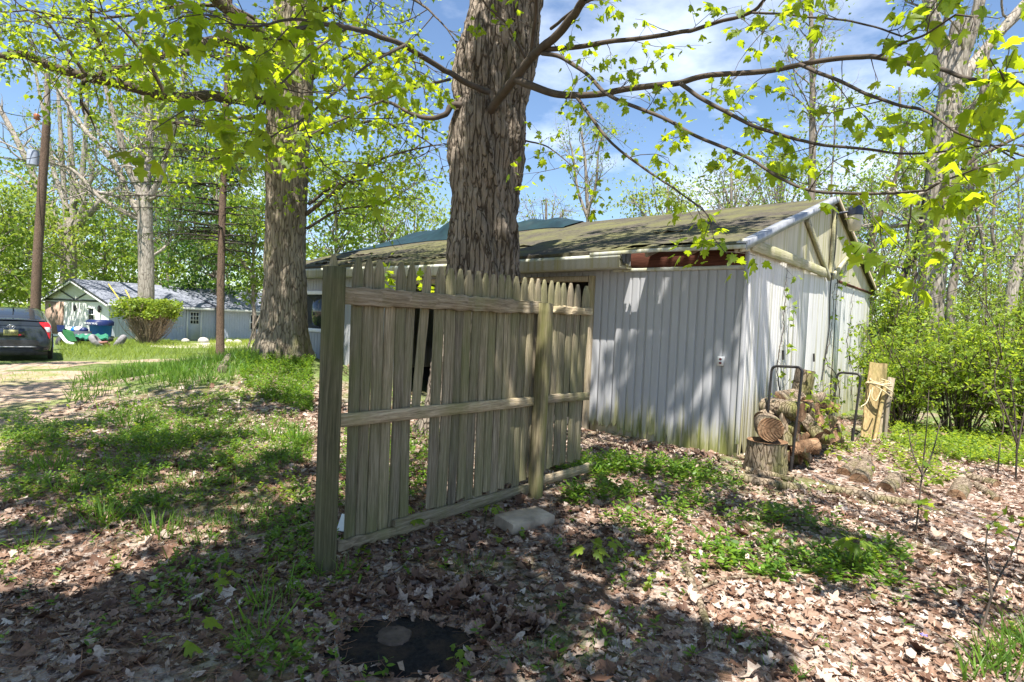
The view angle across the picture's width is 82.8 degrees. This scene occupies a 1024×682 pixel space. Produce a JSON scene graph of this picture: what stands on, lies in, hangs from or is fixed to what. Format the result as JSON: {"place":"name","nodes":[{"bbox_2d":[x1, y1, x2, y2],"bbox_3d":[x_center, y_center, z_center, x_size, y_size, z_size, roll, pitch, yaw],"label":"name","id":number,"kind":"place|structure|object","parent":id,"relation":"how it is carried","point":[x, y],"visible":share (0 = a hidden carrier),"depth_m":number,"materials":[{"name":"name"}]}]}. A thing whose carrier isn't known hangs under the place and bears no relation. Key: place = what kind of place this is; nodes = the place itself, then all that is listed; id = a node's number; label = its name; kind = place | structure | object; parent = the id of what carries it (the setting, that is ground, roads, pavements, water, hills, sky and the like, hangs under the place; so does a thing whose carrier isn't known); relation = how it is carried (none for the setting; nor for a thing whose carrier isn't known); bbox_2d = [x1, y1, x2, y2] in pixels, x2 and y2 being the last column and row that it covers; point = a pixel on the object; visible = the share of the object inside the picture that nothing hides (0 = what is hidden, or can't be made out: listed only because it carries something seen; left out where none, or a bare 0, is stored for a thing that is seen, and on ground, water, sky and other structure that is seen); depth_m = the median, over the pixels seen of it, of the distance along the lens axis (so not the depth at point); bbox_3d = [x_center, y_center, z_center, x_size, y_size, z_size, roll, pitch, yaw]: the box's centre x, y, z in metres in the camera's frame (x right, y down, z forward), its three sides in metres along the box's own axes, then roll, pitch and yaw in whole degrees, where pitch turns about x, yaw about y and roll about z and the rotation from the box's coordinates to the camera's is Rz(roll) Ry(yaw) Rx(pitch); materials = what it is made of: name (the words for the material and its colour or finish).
{"place":"outdoors","nodes":[
{"label":"outdoors","id":0,"kind":"place"},
{"bbox_2d":[0,371,123,453],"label":"dirt driveway","id":1,"kind":"structure","parent":0,"point":[32,393],"depth_m":9.57,"materials":[{"name":"soil"}]},
{"bbox_2d":[0,336,254,381],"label":"lawn","id":2,"kind":"structure","parent":0,"point":[211,347],"depth_m":22.60,"materials":[{"name":"plant"}]},
{"bbox_2d":[0,303,1023,681],"bbox_3d":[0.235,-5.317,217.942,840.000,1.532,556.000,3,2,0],"label":"ground","id":3,"kind":"structure","parent":0,"point":[604,591],"depth_m":3.82,"materials":[{"name":"soil"}]},
{"bbox_2d":[0,307,53,358],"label":"parked car","id":4,"kind":"object","parent":3,"relation":"on","point":[25,331],"visible":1,"depth_m":16.33,"materials":[{"name":"grey paint"}]},
{"bbox_2d":[27,72,50,310],"bbox_3d":[-17.085,-4.549,20.889,0.795,10.171,0.360,3,2,0],"label":"utility pole","id":5,"kind":"object","parent":3,"relation":"on","point":[41,162],"visible":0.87,"depth_m":20.79,"materials":[{"name":"brown wood"}]},
{"bbox_2d":[0,155,78,307],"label":"broadleaf tree","id":6,"kind":"object","parent":3,"relation":"on","point":[20,278],"visible":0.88,"depth_m":34.05,"materials":[{"name":"plant"}]},
{"bbox_2d":[0,144,117,289],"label":"broadleaf tree","id":7,"kind":"object","parent":3,"relation":"on","point":[50,187],"visible":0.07,"depth_m":60.94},
{"bbox_2d":[0,33,121,284],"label":"pollarded tree","id":8,"kind":"object","parent":3,"relation":"on","point":[92,210],"visible":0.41,"depth_m":46.54,"materials":[{"name":"grey plant"}]},
{"bbox_2d":[0,176,121,310],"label":"broadleaf tree","id":9,"kind":"object","parent":3,"relation":"on","point":[49,231],"visible":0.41,"depth_m":44.20,"materials":[{"name":"plant"}]},
{"bbox_2d":[55,325,80,344],"bbox_3d":[-19.559,-0.167,25.451,1.335,1.059,0.872,3,2,0],"label":"slide","id":10,"kind":"object","parent":3,"relation":"on","point":[68,336],"visible":0.69,"depth_m":25.21,"materials":[{"name":"green plastic"}]},
{"bbox_2d":[1,190,174,287],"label":"broadleaf tree","id":11,"kind":"object","parent":3,"relation":"on","point":[111,275],"visible":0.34,"depth_m":51.45,"materials":[{"name":"plant"}]},
{"bbox_2d":[0,358,192,371],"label":"dirt lane","id":12,"kind":"structure","parent":3,"relation":"on","point":[35,365],"depth_m":15.54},
{"bbox_2d":[0,0,196,339],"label":"roadside tree","id":13,"kind":"object","parent":3,"relation":"on","point":[146,261],"visible":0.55,"depth_m":34.02,"materials":[{"name":"grey plant"}]},
{"bbox_2d":[84,319,113,337],"bbox_3d":[-23.318,-0.629,32.846,1.024,1.140,1.079,3,2,13],"label":"recycling bin","id":14,"kind":"object","parent":3,"relation":"on","point":[101,327],"visible":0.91,"depth_m":32.52,"materials":[{"name":"blue plastic"}]},
{"bbox_2d":[11,94,187,281],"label":"broadleaf tree","id":15,"kind":"object","parent":3,"relation":"on","point":[108,185],"visible":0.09,"depth_m":58.59,"materials":[{"name":"green plant"}]},
{"bbox_2d":[29,17,220,284],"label":"broadleaf tree","id":16,"kind":"object","parent":3,"relation":"on","point":[127,126],"visible":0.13,"depth_m":57.51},
{"bbox_2d":[108,296,183,344],"bbox_3d":[-18.042,-0.951,28.840,2.839,2.565,2.873,3,2,0],"label":"clipped bush","id":17,"kind":"object","parent":3,"relation":"on","point":[158,317],"visible":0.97,"depth_m":28.22,"materials":[{"name":"green plant"}]},
{"bbox_2d":[41,278,261,339],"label":"house","id":18,"kind":"structure","parent":3,"relation":"on","point":[197,320],"depth_m":39.29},
{"bbox_2d":[188,310,200,338],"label":"door","id":19,"kind":"structure","parent":18,"relation":"in","point":[194,317],"depth_m":40.11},
{"bbox_2d":[63,132,261,288],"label":"broadleaf tree","id":20,"kind":"object","parent":3,"relation":"on","point":[178,266],"visible":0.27,"depth_m":46.46,"materials":[{"name":"plant"}]},
{"bbox_2d":[96,53,265,284],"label":"broadleaf tree","id":21,"kind":"object","parent":3,"relation":"on","point":[163,113],"visible":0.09,"depth_m":54.02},
{"bbox_2d":[107,0,263,354],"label":"spruce tree","id":22,"kind":"object","parent":3,"relation":"on","point":[221,230],"visible":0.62,"depth_m":19.91,"materials":[{"name":"plant"}]},
{"bbox_2d":[126,132,265,304],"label":"broadleaf tree","id":23,"kind":"object","parent":3,"relation":"on","point":[212,274],"visible":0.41,"depth_m":43.01,"materials":[{"name":"green plant"}]},
{"bbox_2d":[184,173,265,340],"bbox_3d":[-18.007,-5.607,39.605,7.435,11.836,7.335,3,2,0],"label":"broadleaf tree","id":24,"kind":"object","parent":3,"relation":"on","point":[253,285],"visible":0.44,"depth_m":39.12,"materials":[{"name":"plant"}]},
{"bbox_2d":[206,570,244,593],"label":"maple seedling","id":25,"kind":"object","parent":3,"relation":"on","point":[222,581],"visible":0.94,"depth_m":3.30,"materials":[{"name":"green plant"}]},
{"bbox_2d":[0,0,461,360],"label":"old tree","id":26,"kind":"object","parent":3,"relation":"on","point":[283,325],"visible":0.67,"depth_m":11.11,"materials":[{"name":"green plant"}]},
{"bbox_2d":[187,39,369,237],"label":"broadleaf tree","id":27,"kind":"object","parent":3,"relation":"on","point":[311,154],"visible":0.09,"depth_m":51.05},
{"bbox_2d":[247,141,399,260],"bbox_3d":[-11.481,-5.805,36.450,9.588,12.658,8.798,3,2,0],"label":"broadleaf tree","id":28,"kind":"object","parent":3,"relation":"on","point":[335,240],"visible":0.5,"depth_m":35.25,"materials":[{"name":"plant"}]},
{"bbox_2d":[308,133,448,248],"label":"broadleaf tree","id":29,"kind":"object","parent":3,"relation":"on","point":[386,211],"visible":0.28,"depth_m":47.60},
{"bbox_2d":[324,615,478,678],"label":"burnt soil","id":30,"kind":"structure","parent":3,"relation":"on","point":[425,648],"depth_m":2.81,"materials":[{"name":"soil"}]},
{"bbox_2d":[376,625,411,645],"bbox_3d":[-0.597,1.500,2.919,0.177,0.052,0.173,3,2,0],"label":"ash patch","id":31,"kind":"object","parent":30,"relation":"on","point":[397,635],"visible":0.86,"depth_m":2.90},
{"bbox_2d":[356,177,451,239],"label":"broadleaf tree","id":32,"kind":"object","parent":3,"relation":"on","point":[433,216],"visible":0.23,"depth_m":53.65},
{"bbox_2d":[313,254,596,576],"bbox_3d":[-0.094,0.555,4.907,0.175,2.270,3.494,4,2,37],"label":"picket fence","id":33,"kind":"object","parent":3,"relation":"on","point":[511,378],"visible":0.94,"depth_m":4.42,"materials":[{"name":"brown wood"}]},
{"bbox_2d":[0,224,1022,353],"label":"distant woods","id":34,"kind":"object","parent":3,"relation":"on","point":[42,302],"visible":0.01,"depth_m":79.20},
{"bbox_2d":[0,349,1023,681],"bbox_3d":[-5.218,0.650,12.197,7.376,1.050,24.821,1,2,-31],"label":"ground cover","id":35,"kind":"object","parent":3,"relation":"on","point":[614,461],"visible":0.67,"depth_m":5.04,"materials":[{"name":"green plant"}]},
{"bbox_2d":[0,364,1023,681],"bbox_3d":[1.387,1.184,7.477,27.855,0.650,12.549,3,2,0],"label":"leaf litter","id":36,"kind":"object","parent":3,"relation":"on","point":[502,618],"visible":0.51,"depth_m":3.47,"materials":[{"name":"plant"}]},
{"bbox_2d":[0,433,1023,681],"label":"dry stalks","id":37,"kind":"object","parent":3,"relation":"on","point":[366,577],"visible":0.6,"depth_m":3.46,"materials":[{"name":"plant"}]},
{"bbox_2d":[494,506,554,534],"bbox_3d":[0.100,1.414,4.584,0.420,0.099,0.251,1,2,-38],"label":"concrete slab","id":38,"kind":"object","parent":3,"relation":"on","point":[532,517],"depth_m":4.52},
{"bbox_2d":[58,0,1023,436],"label":"maple tree","id":39,"kind":"object","parent":3,"relation":"on","point":[500,48],"visible":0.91,"depth_m":4.46,"materials":[{"name":"green plant"}]},
{"bbox_2d":[517,184,584,219],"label":"young tree","id":40,"kind":"object","parent":3,"relation":"on","point":[545,203],"visible":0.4,"depth_m":33.37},
{"bbox_2d":[570,540,610,572],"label":"maple seedling","id":41,"kind":"object","parent":3,"relation":"on","point":[599,553],"visible":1,"depth_m":3.74,"materials":[{"name":"green plant"}]},
{"bbox_2d":[306,196,878,455],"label":"shed","id":42,"kind":"structure","parent":3,"relation":"on","point":[664,331],"depth_m":8.51,"materials":[{"name":"grey"}]},
{"bbox_2d":[307,291,321,332],"bbox_3d":[-4.760,-0.711,13.965,1.200,0.992,0.053,4,2,41],"label":"window","id":43,"kind":"structure","parent":42,"relation":"in","point":[314,298],"depth_m":13.97,"materials":[{"name":"glass"}]},
{"bbox_2d":[338,217,583,253],"bbox_3d":[-1.197,-2.794,15.478,6.303,1.236,4.224,4,2,41],"label":"tarp","id":44,"kind":"object","parent":42,"relation":"on","point":[440,233],"visible":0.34,"depth_m":15.49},
{"bbox_2d":[776,264,801,390],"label":"climbing vine","id":45,"kind":"object","parent":42,"relation":"attached to","point":[788,296],"visible":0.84,"depth_m":8.51,"materials":[{"name":"green plant"}]},
{"bbox_2d":[823,262,860,403],"bbox_3d":[6.226,-0.181,11.091,0.501,2.924,1.645,4,2,39],"label":"climbing vine","id":46,"kind":"object","parent":42,"relation":"attached to","point":[841,273],"visible":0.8,"depth_m":10.91,"materials":[{"name":"green plant"}]},
{"bbox_2d":[836,205,863,230],"bbox_3d":[6.051,-2.195,10.418,0.257,0.462,0.448,1,3,-45],"label":"yard light","id":47,"kind":"object","parent":42,"relation":"attached to","point":[857,212],"visible":0.83,"depth_m":10.27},
{"bbox_2d":[545,99,645,221],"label":"young tree","id":48,"kind":"object","parent":3,"relation":"on","point":[586,210],"visible":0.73,"depth_m":29.64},
{"bbox_2d":[602,165,719,217],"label":"young tree","id":49,"kind":"object","parent":3,"relation":"on","point":[640,203],"visible":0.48,"depth_m":25.74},
{"bbox_2d":[651,129,808,211],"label":"young tree","id":50,"kind":"object","parent":3,"relation":"on","point":[730,201],"visible":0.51,"depth_m":29.68,"materials":[{"name":"plant"}]},
{"bbox_2d":[682,560,799,650],"bbox_3d":[1.424,1.552,3.384,0.716,0.067,1.031,3,2,9],"label":"fallen branch","id":51,"kind":"object","parent":3,"relation":"on","point":[689,575],"visible":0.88,"depth_m":3.60,"materials":[{"name":"brown wood"}]},
{"bbox_2d":[743,437,787,474],"bbox_3d":[2.957,1.394,6.769,0.535,0.476,0.529,3,2,0],"label":"chopping stump","id":52,"kind":"object","parent":3,"relation":"on","point":[762,454],"visible":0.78,"depth_m":6.59,"materials":[{"name":"brown wood"}]},
{"bbox_2d":[754,413,783,441],"bbox_3d":[2.974,0.999,6.733,0.290,0.278,0.386,3,2,17],"label":"log","id":53,"kind":"object","parent":52,"relation":"on","point":[768,427],"visible":1,"depth_m":6.56,"materials":[{"name":"brown wood"}]},
{"bbox_2d":[745,466,793,482],"bbox_3d":[2.892,1.499,6.523,0.509,0.099,0.118,4,2,34],"label":"fallen log","id":54,"kind":"object","parent":3,"relation":"on","point":[751,470],"visible":0.81,"depth_m":6.52,"materials":[{"name":"brown wood"}]},
{"bbox_2d":[733,471,807,491],"bbox_3d":[2.713,1.497,6.117,0.720,0.128,0.153,3,2,27],"label":"fallen log","id":55,"kind":"object","parent":3,"relation":"on","point":[758,481],"visible":0.77,"depth_m":6.07,"materials":[{"name":"brown wood"}]},
{"bbox_2d":[689,136,864,205],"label":"woodland tree","id":56,"kind":"object","parent":3,"relation":"on","point":[778,194],"visible":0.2,"depth_m":37.16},
{"bbox_2d":[767,365,802,471],"bbox_3d":[3.222,0.907,6.913,0.392,1.248,0.078,4,3,44],"label":"log rack","id":57,"kind":"object","parent":3,"relation":"on","point":[798,407],"visible":0.93,"depth_m":6.80,"materials":[{"name":"metal"}]},
{"bbox_2d":[787,448,802,464],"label":"firewood log","id":58,"kind":"object","parent":3,"relation":"on","point":[798,459],"visible":0.15,"depth_m":6.99,"materials":[{"name":"brown wood"}]},
{"bbox_2d":[799,445,812,463],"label":"firewood log","id":59,"kind":"object","parent":58,"relation":"on","point":[808,457],"visible":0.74,"depth_m":6.88,"materials":[{"name":"brown wood"}]},
{"bbox_2d":[787,438,821,454],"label":"firewood log","id":60,"kind":"object","parent":59,"relation":"on","point":[812,444],"visible":0.83,"depth_m":6.81,"materials":[{"name":"brown wood"}]},
{"bbox_2d":[778,413,798,446],"bbox_3d":[3.307,1.066,6.936,0.234,0.418,0.296,3,2,0],"label":"firewood log","id":61,"kind":"object","parent":60,"relation":"on","point":[787,435],"visible":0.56,"depth_m":6.87,"materials":[{"name":"brown wood"}]},
{"bbox_2d":[738,0,862,199],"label":"woodland tree","id":62,"kind":"object","parent":3,"relation":"on","point":[813,131],"visible":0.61,"depth_m":18.60,"materials":[{"name":"plant"}]},
{"bbox_2d":[767,371,852,467],"bbox_3d":[3.924,1.012,7.629,0.892,1.195,1.882,4,2,34],"label":"creeping vine","id":63,"kind":"object","parent":3,"relation":"on","point":[826,419],"visible":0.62,"depth_m":7.31,"materials":[{"name":"green plant"}]},
{"bbox_2d":[791,368,815,394],"bbox_3d":[4.046,0.584,8.075,0.302,0.404,0.269,3,2,0],"label":"firewood log","id":64,"kind":"object","parent":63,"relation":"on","point":[808,382],"visible":0.59,"depth_m":7.95,"materials":[{"name":"brown wood"}]},
{"bbox_2d":[757,68,871,202],"bbox_3d":[11.767,-4.603,22.277,4.914,12.502,3.080,1,2,-38],"label":"woodland tree","id":65,"kind":"object","parent":3,"relation":"on","point":[831,172],"visible":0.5,"depth_m":21.79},
{"bbox_2d":[831,423,844,444],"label":"firewood log","id":66,"kind":"object","parent":3,"relation":"on","point":[838,429],"visible":0.3,"depth_m":8.13,"materials":[{"name":"brown wood"}]},
{"bbox_2d":[830,372,861,440],"bbox_3d":[4.642,0.901,8.098,0.085,0.943,0.375,1,2,-40],"label":"log rack","id":67,"kind":"object","parent":3,"relation":"on","point":[856,407],"visible":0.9,"depth_m":7.98,"materials":[{"name":"metal"}]},
{"bbox_2d":[832,537,875,568],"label":"maple seedling","id":68,"kind":"object","parent":3,"relation":"on","point":[854,548],"visible":1,"depth_m":3.98,"materials":[{"name":"green plant"}]},
{"bbox_2d":[836,454,871,475],"bbox_3d":[4.235,1.550,7.161,0.162,0.176,1.060,4,3,43],"label":"fallen log","id":69,"kind":"object","parent":3,"relation":"on","point":[846,469],"visible":0.49,"depth_m":6.90,"materials":[{"name":"brown wood"}]},
{"bbox_2d":[849,459,874,483],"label":"fallen log","id":70,"kind":"object","parent":3,"relation":"on","point":[862,471],"visible":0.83,"depth_m":6.59,"materials":[{"name":"brown wood"}]},
{"bbox_2d":[860,362,882,438],"bbox_3d":[5.751,0.943,9.280,0.404,1.214,0.176,1,3,-44],"label":"plank","id":71,"kind":"object","parent":3,"relation":"on","point":[870,410],"visible":0.82,"depth_m":9.26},
{"bbox_2d":[826,484,917,507],"bbox_3d":[3.599,1.563,5.822,0.784,0.105,0.144,4,2,30],"label":"fallen log","id":72,"kind":"object","parent":3,"relation":"on","point":[875,497],"visible":0.75,"depth_m":5.77,"materials":[{"name":"brown wood"}]},
{"bbox_2d":[795,91,968,252],"bbox_3d":[14.802,-4.176,24.064,7.578,11.828,3.836,3,2,0],"label":"woodland tree","id":73,"kind":"object","parent":3,"relation":"on","point":[887,198],"visible":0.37,"depth_m":23.74,"materials":[{"name":"green plant"}]},
{"bbox_2d":[876,472,904,492],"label":"fallen log","id":74,"kind":"object","parent":3,"relation":"on","point":[891,481],"visible":0.7,"depth_m":6.25,"materials":[{"name":"brown wood"}]},
{"bbox_2d":[868,244,914,353],"bbox_3d":[13.256,-0.918,20.531,2.740,5.069,2.580,3,2,0],"label":"shrub","id":75,"kind":"object","parent":3,"relation":"on","point":[876,303],"visible":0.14,"depth_m":20.69,"materials":[{"name":"green plant"}]},
{"bbox_2d":[821,134,962,324],"bbox_3d":[21.828,-5.318,36.151,9.418,14.149,10.192,3,2,0],"label":"woodland tree","id":76,"kind":"object","parent":3,"relation":"on","point":[879,237],"visible":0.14,"depth_m":35.29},
{"bbox_2d":[858,242,945,386],"bbox_3d":[8.710,-0.301,13.111,2.035,3.822,1.932,3,2,0],"label":"shrub","id":77,"kind":"object","parent":3,"relation":"on","point":[923,314],"visible":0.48,"depth_m":13.01,"materials":[{"name":"green plant"}]},
{"bbox_2d":[854,77,954,307],"bbox_3d":[20.178,-5.774,30.014,4.708,15.174,5.286,4,2,34],"label":"woodland tree","id":78,"kind":"object","parent":3,"relation":"on","point":[909,181],"visible":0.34,"depth_m":29.68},
{"bbox_2d":[842,315,982,427],"bbox_3d":[7.049,0.592,10.564,1.875,2.109,2.006,2,2,-18],"label":"shrub","id":79,"kind":"object","parent":3,"relation":"on","point":[905,392],"visible":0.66,"depth_m":10.39,"materials":[{"name":"green plant"}]},
{"bbox_2d":[818,81,1019,337],"bbox_3d":[11.940,-3.076,17.777,5.110,9.665,3.247,3,2,24],"label":"woodland tree","id":80,"kind":"object","parent":3,"relation":"on","point":[923,200],"visible":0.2,"depth_m":17.83,"materials":[{"name":"green plant"}]},
{"bbox_2d":[900,390,947,531],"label":"sapling","id":81,"kind":"object","parent":3,"relation":"on","point":[919,502],"visible":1,"depth_m":4.91,"materials":[{"name":"green plant"}]},
{"bbox_2d":[843,102,1018,312],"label":"woodland tree","id":82,"kind":"object","parent":3,"relation":"on","point":[902,215],"visible":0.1,"depth_m":41.71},
{"bbox_2d":[886,276,980,407],"bbox_3d":[10.064,0.027,14.155,2.356,3.240,2.610,4,2,33],"label":"shrub","id":83,"kind":"object","parent":3,"relation":"on","point":[960,306],"visible":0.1,"depth_m":13.67,"materials":[{"name":"green plant"}]},
{"bbox_2d":[856,0,1023,393],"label":"woodland tree","id":84,"kind":"object","parent":3,"relation":"on","point":[956,58],"visible":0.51,"depth_m":16.61,"materials":[{"name":"grey plant"}]},
{"bbox_2d":[864,172,1023,347],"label":"woodland tree","id":85,"kind":"object","parent":3,"relation":"on","point":[926,259],"visible":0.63,"depth_m":13.18,"materials":[{"name":"green plant"}]},
{"bbox_2d":[886,153,1023,329],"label":"woodland tree","id":86,"kind":"object","parent":3,"relation":"on","point":[970,248],"visible":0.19,"depth_m":33.22,"materials":[{"name":"plant"}]},
{"bbox_2d":[890,313,1023,434],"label":"shrub","id":87,"kind":"object","parent":3,"relation":"on","point":[964,407],"visible":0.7,"depth_m":9.87,"materials":[{"name":"green plant"}]},
{"bbox_2d":[895,83,1020,321],"bbox_3d":[20.046,-4.884,25.581,6.155,13.584,4.195,3,2,0],"label":"woodland tree","id":88,"kind":"object","parent":3,"relation":"on","point":[978,219],"visible":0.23,"depth_m":25.82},
{"bbox_2d":[946,476,971,499],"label":"fallen log","id":89,"kind":"object","parent":3,"relation":"on","point":[960,486],"visible":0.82,"depth_m":6.10,"materials":[{"name":"brown wood"}]},
{"bbox_2d":[909,53,1023,328],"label":"woodland tree","id":90,"kind":"object","parent":3,"relation":"on","point":[952,284],"visible":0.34,"depth_m":19.73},
{"bbox_2d":[916,103,1023,332],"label":"woodland tree","id":91,"kind":"object","parent":3,"relation":"on","point":[980,155],"visible":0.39,"depth_m":15.29,"materials":[{"name":"green plant"}]},
{"bbox_2d":[918,138,1023,319],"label":"woodland tree","id":92,"kind":"object","parent":3,"relation":"on","point":[1018,194],"visible":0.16,"depth_m":37.80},
{"bbox_2d":[923,278,1023,440],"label":"shrub","id":93,"kind":"object","parent":3,"relation":"on","point":[1002,371],"visible":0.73,"depth_m":9.73,"materials":[{"name":"green plant"}]},
{"bbox_2d":[923,210,1023,387],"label":"shrub","id":94,"kind":"object","parent":3,"relation":"on","point":[990,304],"visible":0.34,"depth_m":15.23,"materials":[{"name":"green plant"}]},
{"bbox_2d":[953,506,1023,638],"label":"sapling","id":95,"kind":"object","parent":3,"relation":"on","point":[1001,528],"visible":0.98,"depth_m":3.20,"materials":[{"name":"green plant"}]},
{"bbox_2d":[957,221,1023,339],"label":"shrub","id":96,"kind":"object","parent":3,"relation":"on","point":[1019,299],"visible":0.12,"depth_m":23.92,"materials":[{"name":"green plant"}]},
{"bbox_2d":[963,47,1023,311],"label":"woodland tree","id":97,"kind":"object","parent":3,"relation":"on","point":[993,182],"visible":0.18,"depth_m":27.75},
{"bbox_2d":[972,243,1023,374],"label":"shrub","id":98,"kind":"object","parent":3,"relation":"on","point":[1021,286],"visible":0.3,"depth_m":15.22,"materials":[{"name":"green plant"}]},
{"bbox_2d":[984,234,1023,343],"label":"woodland tree","id":99,"kind":"object","parent":3,"relation":"on","point":[1012,287],"visible":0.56,"depth_m":19.82,"materials":[{"name":"grey plant"}]},
{"bbox_2d":[985,370,1023,479],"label":"sapling","id":100,"kind":"object","parent":3,"relation":"on","point":[1016,439],"visible":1,"depth_m":6.87,"materials":[{"name":"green plant"}]},
{"bbox_2d":[0,345,1023,681],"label":"grass","id":101,"kind":"structure","parent":0,"point":[184,369],"depth_m":4.83,"materials":[{"name":"plant"}]},
{"bbox_2d":[0,0,1023,325],"label":"sky","id":102,"kind":"structure","parent":0,"point":[720,54],"materials":[{"name":"blue"}]},
{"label":"firewood log","id":103,"kind":"object","parent":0,"visible":0},
{"bbox_2d":[801,413,823,440],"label":"firewood log","id":104,"kind":"object","parent":103,"relation":"on","point":[814,430],"visible":0.73,"depth_m":7.06,"materials":[{"name":"brown wood"}]},
{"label":"firewood log","id":105,"kind":"object","parent":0,"visible":0},
{"bbox_2d":[788,422,799,435],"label":"firewood log","id":106,"kind":"object","parent":105,"relation":"on","point":[791,425],"visible":0.25,"depth_m":6.88,"materials":[{"name":"brown wood"}]},
{"bbox_2d":[759,398,806,421],"bbox_3d":[3.280,0.831,7.044,0.229,0.231,0.486,1,2,-33],"label":"firewood log","id":107,"kind":"object","parent":106,"relation":"on","point":[787,409],"visible":0.73,"depth_m":6.91,"materials":[{"name":"brown wood"}]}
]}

